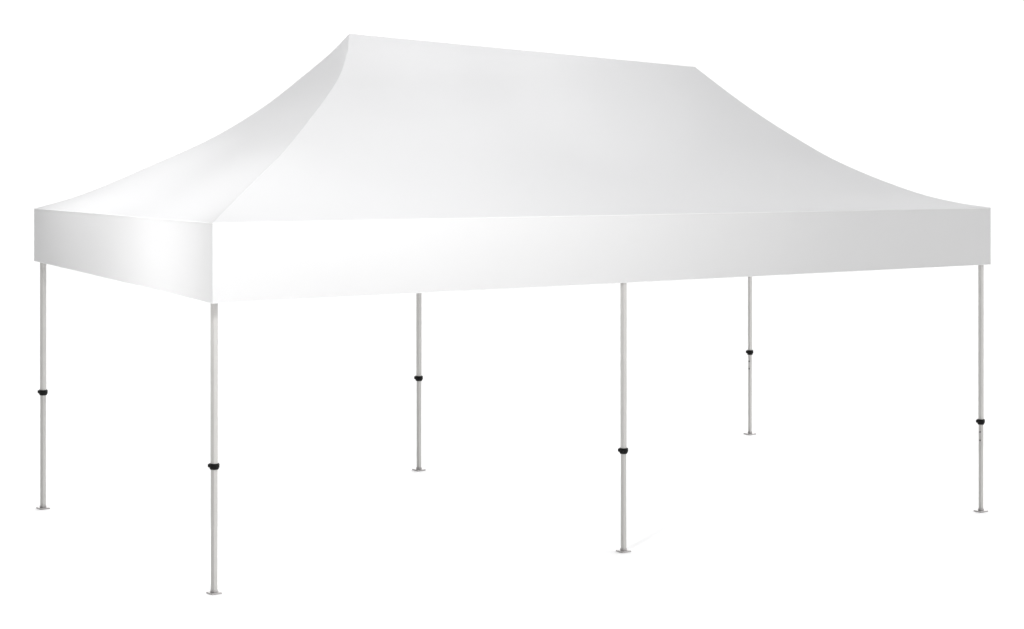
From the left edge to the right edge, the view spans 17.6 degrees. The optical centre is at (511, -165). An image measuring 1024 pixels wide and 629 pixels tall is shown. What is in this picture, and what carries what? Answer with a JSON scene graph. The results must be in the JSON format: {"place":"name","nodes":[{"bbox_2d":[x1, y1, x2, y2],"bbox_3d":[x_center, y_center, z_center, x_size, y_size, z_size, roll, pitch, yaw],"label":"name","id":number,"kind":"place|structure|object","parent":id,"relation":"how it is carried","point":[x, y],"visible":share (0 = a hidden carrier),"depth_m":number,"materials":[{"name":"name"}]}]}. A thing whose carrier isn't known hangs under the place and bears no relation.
{"place":"outdoors","nodes":[
{"label":"outdoors","id":0,"kind":"place"},
{"bbox_2d":[0,0,1023,628],"bbox_3d":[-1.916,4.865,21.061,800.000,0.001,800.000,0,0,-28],"label":"ground","id":1,"kind":"structure","parent":0,"point":[838,490],"depth_m":28.69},
{"bbox_2d":[34,34,990,594],"bbox_3d":[0.018,3.132,23.892,6.175,3.463,3.495,0,0,-28],"label":"canopy tent","id":2,"kind":"object","parent":1,"relation":"on","point":[352,166],"visible":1,"depth_m":22.81,"materials":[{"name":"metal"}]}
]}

